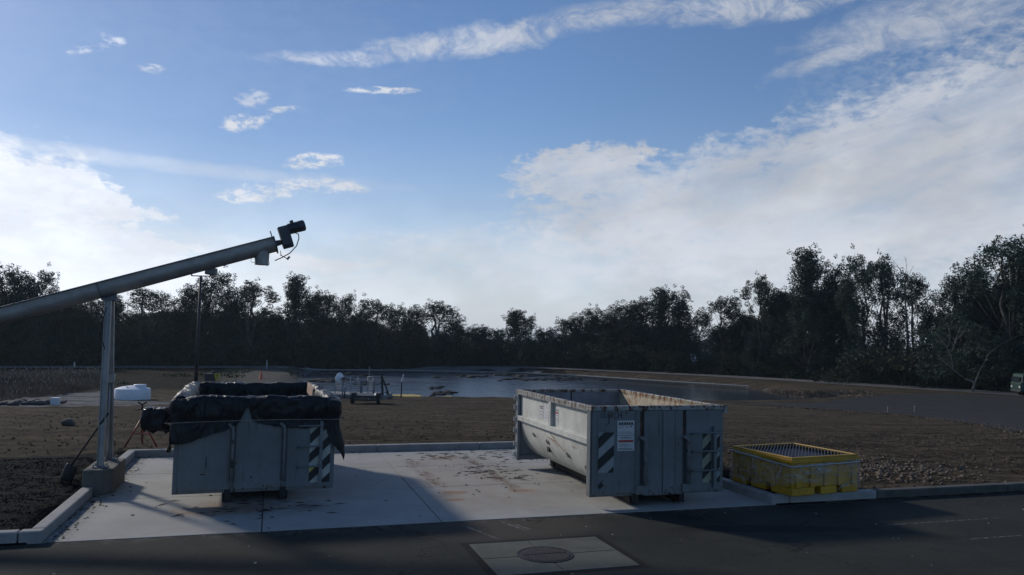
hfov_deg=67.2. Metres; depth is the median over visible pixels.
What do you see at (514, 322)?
eucalyptus tree
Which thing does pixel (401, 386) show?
marker pole
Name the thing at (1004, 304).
eucalyptus tree
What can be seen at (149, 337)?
eucalyptus tree
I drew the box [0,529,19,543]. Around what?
kerb
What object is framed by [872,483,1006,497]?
kerb
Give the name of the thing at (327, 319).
eucalyptus tree
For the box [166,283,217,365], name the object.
eucalyptus tree
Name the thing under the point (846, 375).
shrub
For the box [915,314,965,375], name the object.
eucalyptus tree
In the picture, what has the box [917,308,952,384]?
eucalyptus tree
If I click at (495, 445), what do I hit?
kerb
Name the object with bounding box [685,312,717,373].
eucalyptus tree
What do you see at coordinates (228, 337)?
eucalyptus tree
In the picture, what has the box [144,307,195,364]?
eucalyptus tree
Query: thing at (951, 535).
road
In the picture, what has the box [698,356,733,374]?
shrub
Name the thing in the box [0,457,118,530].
gravel
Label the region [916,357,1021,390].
shrub
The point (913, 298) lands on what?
eucalyptus tree
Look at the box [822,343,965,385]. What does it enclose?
shrub
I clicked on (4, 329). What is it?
eucalyptus tree
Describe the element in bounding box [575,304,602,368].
eucalyptus tree
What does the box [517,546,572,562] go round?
manhole cover
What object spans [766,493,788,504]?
kerb
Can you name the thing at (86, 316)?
eucalyptus tree
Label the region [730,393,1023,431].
paved yard
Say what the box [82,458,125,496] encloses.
concrete plinth
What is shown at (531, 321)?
eucalyptus tree
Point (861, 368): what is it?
shrub
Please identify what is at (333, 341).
eucalyptus tree
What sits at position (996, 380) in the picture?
shrub
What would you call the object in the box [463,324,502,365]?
eucalyptus tree
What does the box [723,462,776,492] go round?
gravel
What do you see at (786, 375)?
shrub
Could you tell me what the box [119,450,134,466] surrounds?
kerb
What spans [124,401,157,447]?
pipe stand
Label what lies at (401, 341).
eucalyptus tree
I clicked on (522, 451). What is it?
rear door
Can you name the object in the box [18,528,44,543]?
kerb
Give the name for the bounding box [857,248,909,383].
eucalyptus tree
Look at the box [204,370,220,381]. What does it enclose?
pump machine
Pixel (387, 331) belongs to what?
eucalyptus tree
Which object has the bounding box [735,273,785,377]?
eucalyptus tree
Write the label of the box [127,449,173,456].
kerb
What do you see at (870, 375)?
shrub
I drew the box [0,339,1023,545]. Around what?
ground
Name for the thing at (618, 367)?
shrub
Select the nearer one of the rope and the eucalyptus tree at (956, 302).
the rope
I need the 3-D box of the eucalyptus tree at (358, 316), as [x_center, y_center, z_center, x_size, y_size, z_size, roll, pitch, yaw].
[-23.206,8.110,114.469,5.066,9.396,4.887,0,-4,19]
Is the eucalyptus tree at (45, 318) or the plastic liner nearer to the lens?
the plastic liner
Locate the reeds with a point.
(56, 383)
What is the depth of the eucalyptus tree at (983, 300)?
82.23 m
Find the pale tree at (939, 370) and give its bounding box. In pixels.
[909,312,1016,390]
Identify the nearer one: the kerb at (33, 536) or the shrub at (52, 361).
the kerb at (33, 536)
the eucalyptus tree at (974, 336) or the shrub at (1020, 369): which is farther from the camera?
the eucalyptus tree at (974, 336)
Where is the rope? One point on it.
(255, 420)
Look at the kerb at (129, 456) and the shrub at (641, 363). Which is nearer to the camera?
the kerb at (129, 456)
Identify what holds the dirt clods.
on the ground at (165, 390)
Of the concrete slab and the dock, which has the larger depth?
the dock
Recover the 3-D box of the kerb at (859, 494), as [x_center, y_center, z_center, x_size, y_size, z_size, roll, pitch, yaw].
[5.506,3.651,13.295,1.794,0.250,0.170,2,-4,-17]
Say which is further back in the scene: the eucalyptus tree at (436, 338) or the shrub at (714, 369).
the eucalyptus tree at (436, 338)
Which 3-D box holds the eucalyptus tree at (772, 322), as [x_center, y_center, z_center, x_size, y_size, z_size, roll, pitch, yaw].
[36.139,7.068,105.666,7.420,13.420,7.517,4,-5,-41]
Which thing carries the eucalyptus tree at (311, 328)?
on the ground at (165, 390)
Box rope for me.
[164,417,344,423]
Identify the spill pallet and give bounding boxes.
[730,443,859,496]
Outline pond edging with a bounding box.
[291,367,748,386]
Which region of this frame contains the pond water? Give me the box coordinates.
[295,370,825,400]
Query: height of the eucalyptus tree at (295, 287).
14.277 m
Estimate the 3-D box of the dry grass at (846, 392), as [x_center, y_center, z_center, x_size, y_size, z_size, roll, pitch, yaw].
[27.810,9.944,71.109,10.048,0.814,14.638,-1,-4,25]
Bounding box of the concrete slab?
[43,448,770,542]
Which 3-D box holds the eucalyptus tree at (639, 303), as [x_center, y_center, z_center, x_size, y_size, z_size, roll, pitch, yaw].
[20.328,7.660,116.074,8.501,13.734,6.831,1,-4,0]
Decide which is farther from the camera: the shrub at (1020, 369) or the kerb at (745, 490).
the shrub at (1020, 369)
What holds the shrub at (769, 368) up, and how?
on the ground at (165, 390)
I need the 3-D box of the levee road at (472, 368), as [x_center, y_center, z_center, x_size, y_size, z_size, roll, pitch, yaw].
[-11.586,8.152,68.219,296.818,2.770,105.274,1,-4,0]
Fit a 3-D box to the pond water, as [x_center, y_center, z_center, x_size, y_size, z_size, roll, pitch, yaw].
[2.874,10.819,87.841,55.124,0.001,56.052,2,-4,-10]
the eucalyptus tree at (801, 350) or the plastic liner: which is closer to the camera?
the plastic liner
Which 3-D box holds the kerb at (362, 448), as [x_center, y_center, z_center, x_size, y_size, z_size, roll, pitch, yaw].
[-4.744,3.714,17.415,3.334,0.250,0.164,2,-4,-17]
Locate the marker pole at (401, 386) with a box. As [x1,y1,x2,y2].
[400,374,403,397]
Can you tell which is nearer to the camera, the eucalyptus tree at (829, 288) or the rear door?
the rear door
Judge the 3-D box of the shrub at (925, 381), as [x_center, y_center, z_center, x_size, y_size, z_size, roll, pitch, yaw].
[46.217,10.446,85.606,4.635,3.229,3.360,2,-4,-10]
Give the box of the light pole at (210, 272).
[191,268,217,381]
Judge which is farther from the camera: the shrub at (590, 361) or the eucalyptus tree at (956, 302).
the shrub at (590, 361)
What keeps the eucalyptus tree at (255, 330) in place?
on the ground at (165, 390)
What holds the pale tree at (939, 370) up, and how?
on the ground at (165, 390)
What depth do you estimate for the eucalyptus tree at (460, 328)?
121.50 m
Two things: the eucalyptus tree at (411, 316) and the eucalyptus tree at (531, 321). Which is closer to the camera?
the eucalyptus tree at (411, 316)
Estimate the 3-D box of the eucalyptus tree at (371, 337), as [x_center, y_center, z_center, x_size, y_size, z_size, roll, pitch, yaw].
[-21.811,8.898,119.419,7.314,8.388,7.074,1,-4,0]
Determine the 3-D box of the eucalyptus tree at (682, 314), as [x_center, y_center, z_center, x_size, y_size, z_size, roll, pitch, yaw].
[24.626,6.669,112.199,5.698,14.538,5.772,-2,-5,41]
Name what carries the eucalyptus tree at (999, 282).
on the ground at (165, 390)
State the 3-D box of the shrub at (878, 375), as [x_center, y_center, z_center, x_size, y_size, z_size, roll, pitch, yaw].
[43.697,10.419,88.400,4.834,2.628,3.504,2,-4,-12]
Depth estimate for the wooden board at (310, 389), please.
15.00 m
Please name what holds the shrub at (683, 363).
on the ground at (165, 390)
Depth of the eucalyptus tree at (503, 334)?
124.49 m
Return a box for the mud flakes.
[158,449,547,523]
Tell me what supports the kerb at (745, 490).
on the ground at (165, 390)
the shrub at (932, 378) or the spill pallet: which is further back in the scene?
the shrub at (932, 378)
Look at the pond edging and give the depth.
101.47 m
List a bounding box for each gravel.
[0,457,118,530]
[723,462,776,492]
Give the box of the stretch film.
[730,449,859,483]
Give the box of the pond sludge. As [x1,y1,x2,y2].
[307,371,606,394]
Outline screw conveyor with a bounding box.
[0,220,305,468]
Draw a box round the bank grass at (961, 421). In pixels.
[772,405,1023,442]
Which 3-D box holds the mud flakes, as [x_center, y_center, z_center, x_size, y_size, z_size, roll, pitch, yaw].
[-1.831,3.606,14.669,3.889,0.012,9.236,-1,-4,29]
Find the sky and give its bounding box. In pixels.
[0,0,1023,347]
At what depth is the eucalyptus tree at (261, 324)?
111.67 m
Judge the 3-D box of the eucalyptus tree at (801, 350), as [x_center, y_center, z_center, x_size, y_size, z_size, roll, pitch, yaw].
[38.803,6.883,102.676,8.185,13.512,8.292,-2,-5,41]
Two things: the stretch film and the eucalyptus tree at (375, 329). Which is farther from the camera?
the eucalyptus tree at (375, 329)
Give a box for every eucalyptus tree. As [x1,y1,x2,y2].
[0,263,38,365]
[0,277,18,365]
[4,277,41,365]
[9,262,61,365]
[63,308,99,342]
[68,299,102,365]
[81,294,142,365]
[115,287,184,365]
[116,311,143,357]
[123,309,171,365]
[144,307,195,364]
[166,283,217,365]
[176,265,246,365]
[214,302,245,365]
[216,308,258,365]
[219,278,281,365]
[240,316,266,355]
[244,312,278,365]
[254,303,290,351]
[269,271,317,365]
[297,285,326,368]
[302,289,350,368]
[320,314,351,368]
[336,289,362,368]
[346,293,405,368]
[346,312,368,368]
[362,319,388,364]
[375,302,417,366]
[378,326,398,351]
[387,328,422,365]
[396,306,428,366]
[402,298,467,366]
[409,324,430,356]
[442,322,476,365]
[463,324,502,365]
[488,328,507,365]
[493,308,536,365]
[519,314,540,366]
[522,326,565,366]
[534,332,558,367]
[543,316,581,367]
[563,313,594,367]
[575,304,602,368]
[590,312,622,369]
[596,299,658,370]
[619,293,666,371]
[639,284,684,371]
[646,325,703,372]
[656,283,699,373]
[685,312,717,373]
[691,289,756,375]
[704,328,730,373]
[705,329,741,374]
[727,316,760,358]
[728,310,759,373]
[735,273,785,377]
[755,291,800,376]
[759,285,802,377]
[767,291,827,377]
[771,242,842,379]
[807,254,855,378]
[816,300,863,364]
[830,275,859,381]
[832,243,893,382]
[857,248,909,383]
[883,267,940,385]
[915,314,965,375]
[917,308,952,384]
[929,268,981,388]
[949,224,1023,390]
[949,264,1000,389]
[949,309,1002,389]
[983,246,1023,371]
[988,292,1023,361]
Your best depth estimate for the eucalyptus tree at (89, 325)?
100.16 m
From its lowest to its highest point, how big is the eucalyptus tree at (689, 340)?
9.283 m
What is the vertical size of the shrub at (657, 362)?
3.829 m
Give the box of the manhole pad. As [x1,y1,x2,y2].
[469,537,639,574]
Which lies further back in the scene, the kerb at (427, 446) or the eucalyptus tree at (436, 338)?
the eucalyptus tree at (436, 338)
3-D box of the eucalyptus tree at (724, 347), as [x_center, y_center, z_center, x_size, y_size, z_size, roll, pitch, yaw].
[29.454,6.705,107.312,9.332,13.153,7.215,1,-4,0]
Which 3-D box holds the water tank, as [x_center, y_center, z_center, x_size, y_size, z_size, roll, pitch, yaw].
[-24.586,7.066,51.040,4.100,1.294,2.750,1,-4,0]
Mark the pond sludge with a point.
(519, 377)
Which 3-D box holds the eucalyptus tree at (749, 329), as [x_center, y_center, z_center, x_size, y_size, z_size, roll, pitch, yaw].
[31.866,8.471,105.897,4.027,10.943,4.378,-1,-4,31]
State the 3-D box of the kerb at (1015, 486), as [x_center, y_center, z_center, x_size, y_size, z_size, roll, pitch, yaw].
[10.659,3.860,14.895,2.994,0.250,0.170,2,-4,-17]
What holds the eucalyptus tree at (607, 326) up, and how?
on the ground at (165, 390)
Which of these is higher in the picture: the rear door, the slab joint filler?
the rear door
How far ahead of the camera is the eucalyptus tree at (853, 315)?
91.39 m
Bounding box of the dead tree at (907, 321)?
[891,257,924,383]
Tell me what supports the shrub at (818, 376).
on the ground at (165, 390)
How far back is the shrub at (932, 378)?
84.22 m
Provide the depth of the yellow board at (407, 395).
60.86 m
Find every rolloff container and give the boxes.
[171,399,339,501]
[513,389,727,503]
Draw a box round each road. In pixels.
[0,366,1023,395]
[0,492,1023,574]
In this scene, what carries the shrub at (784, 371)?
on the ground at (165, 390)
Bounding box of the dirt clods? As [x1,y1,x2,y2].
[1,407,1023,488]
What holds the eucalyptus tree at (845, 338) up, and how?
on the ground at (165, 390)
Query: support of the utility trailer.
on the ground at (165, 390)
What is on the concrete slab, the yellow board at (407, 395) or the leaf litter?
the leaf litter
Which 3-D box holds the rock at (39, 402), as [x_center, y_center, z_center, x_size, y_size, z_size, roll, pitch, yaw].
[-24.263,5.923,39.447,0.793,0.345,0.566,4,-4,-32]
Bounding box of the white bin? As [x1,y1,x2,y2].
[50,397,60,404]
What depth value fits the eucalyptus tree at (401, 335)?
116.10 m
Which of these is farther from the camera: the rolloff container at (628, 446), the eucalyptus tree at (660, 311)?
the eucalyptus tree at (660, 311)
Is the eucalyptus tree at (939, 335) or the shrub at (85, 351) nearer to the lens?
the eucalyptus tree at (939, 335)
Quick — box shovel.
[60,412,108,482]
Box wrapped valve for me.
[140,406,170,433]
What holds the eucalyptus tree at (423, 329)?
on the ground at (165, 390)
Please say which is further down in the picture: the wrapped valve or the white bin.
the wrapped valve
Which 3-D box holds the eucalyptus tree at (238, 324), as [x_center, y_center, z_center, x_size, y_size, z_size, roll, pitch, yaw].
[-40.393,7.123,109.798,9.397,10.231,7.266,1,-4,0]
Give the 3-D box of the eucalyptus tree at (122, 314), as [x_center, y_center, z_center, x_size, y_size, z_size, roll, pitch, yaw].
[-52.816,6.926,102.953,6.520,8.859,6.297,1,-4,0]
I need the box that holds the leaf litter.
[45,448,645,541]
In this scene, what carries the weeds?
on the ground at (165, 390)
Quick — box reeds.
[0,365,100,401]
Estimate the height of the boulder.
0.260 m
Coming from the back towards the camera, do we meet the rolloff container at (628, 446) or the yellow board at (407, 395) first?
the yellow board at (407, 395)
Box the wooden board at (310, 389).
[307,382,314,395]
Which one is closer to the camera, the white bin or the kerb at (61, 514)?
the kerb at (61, 514)
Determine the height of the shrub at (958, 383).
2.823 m
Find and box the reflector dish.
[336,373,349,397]
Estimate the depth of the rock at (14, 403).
37.55 m
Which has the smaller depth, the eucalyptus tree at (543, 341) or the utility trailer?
the utility trailer
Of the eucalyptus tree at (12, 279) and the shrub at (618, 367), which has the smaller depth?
the eucalyptus tree at (12, 279)
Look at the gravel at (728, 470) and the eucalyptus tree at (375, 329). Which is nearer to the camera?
the gravel at (728, 470)
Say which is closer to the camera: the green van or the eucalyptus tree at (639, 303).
the green van
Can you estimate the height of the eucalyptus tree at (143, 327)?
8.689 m
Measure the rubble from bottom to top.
0.301 m
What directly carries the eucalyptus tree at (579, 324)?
on the ground at (165, 390)
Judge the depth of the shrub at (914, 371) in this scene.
86.01 m
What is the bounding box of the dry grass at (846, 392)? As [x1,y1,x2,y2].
[767,390,872,398]
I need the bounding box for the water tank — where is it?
[114,384,155,399]
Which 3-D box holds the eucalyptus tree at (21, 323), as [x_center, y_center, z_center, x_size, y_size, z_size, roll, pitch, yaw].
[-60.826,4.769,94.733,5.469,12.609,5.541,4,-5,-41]
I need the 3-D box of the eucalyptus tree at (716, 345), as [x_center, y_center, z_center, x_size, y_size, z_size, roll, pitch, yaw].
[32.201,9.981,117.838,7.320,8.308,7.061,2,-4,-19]
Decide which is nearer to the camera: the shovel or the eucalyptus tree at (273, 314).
the shovel
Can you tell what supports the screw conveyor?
on the concrete plinth
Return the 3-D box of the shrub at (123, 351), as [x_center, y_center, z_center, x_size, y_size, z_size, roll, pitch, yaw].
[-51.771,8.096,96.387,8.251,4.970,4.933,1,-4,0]
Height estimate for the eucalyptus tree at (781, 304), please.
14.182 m
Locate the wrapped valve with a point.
(153, 419)
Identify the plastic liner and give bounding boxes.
[166,381,344,459]
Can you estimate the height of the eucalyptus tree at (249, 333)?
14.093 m
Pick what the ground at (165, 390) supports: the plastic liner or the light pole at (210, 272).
the light pole at (210, 272)
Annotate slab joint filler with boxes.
[261,491,263,531]
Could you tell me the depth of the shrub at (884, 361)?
87.37 m
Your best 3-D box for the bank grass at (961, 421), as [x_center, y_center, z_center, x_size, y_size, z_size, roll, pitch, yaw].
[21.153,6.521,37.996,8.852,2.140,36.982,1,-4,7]
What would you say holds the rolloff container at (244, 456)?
on the concrete slab
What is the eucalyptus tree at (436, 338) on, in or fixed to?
on the ground at (165, 390)
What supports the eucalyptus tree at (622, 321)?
on the ground at (165, 390)
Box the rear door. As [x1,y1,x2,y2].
[515,392,619,459]
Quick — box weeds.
[1,366,308,384]
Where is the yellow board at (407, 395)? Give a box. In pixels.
[393,394,421,396]
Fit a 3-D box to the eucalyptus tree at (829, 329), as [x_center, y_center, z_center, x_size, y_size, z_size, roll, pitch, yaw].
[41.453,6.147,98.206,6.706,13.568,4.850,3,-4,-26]
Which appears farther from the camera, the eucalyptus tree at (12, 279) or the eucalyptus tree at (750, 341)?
the eucalyptus tree at (750, 341)
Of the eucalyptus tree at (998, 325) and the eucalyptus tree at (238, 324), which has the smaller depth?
the eucalyptus tree at (998, 325)
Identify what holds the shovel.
on the gravel at (45, 492)
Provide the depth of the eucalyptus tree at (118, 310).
97.22 m
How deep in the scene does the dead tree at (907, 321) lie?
87.71 m
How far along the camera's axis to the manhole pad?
9.49 m
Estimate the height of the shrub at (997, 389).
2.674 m
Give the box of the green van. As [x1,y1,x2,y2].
[1011,373,1023,394]
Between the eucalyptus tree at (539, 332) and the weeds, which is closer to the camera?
the weeds
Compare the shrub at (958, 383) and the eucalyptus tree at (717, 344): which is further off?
the eucalyptus tree at (717, 344)
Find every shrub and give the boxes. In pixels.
[15,355,55,365]
[61,346,99,365]
[69,333,133,359]
[565,351,612,369]
[604,354,623,369]
[628,355,662,371]
[645,351,684,372]
[660,348,700,373]
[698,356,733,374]
[707,363,732,375]
[741,360,793,377]
[776,368,803,378]
[778,364,813,379]
[803,365,839,380]
[809,347,944,384]
[818,368,846,380]
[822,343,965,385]
[824,356,877,382]
[835,365,856,382]
[855,360,886,382]
[876,370,899,384]
[896,356,944,387]
[907,365,959,387]
[909,367,942,387]
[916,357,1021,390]
[943,373,988,389]
[987,356,1020,391]
[993,375,1012,391]
[1014,364,1023,372]
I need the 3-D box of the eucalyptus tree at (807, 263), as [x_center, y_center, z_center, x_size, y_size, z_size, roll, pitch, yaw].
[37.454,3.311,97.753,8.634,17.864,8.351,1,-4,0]
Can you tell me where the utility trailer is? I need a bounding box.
[350,375,388,403]
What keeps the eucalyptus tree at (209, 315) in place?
on the ground at (165, 390)
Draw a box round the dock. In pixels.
[330,376,391,398]
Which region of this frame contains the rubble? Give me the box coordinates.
[723,446,1019,488]
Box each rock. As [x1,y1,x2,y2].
[7,400,20,405]
[30,400,46,404]
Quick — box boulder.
[60,418,75,425]
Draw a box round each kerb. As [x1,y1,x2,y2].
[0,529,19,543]
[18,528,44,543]
[32,487,92,538]
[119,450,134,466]
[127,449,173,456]
[334,444,376,452]
[377,442,478,451]
[479,441,514,448]
[723,477,772,502]
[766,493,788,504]
[789,489,875,502]
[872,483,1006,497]
[1003,482,1023,490]
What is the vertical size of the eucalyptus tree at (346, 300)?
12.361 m
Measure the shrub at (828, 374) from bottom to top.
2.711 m
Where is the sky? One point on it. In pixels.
(486, 159)

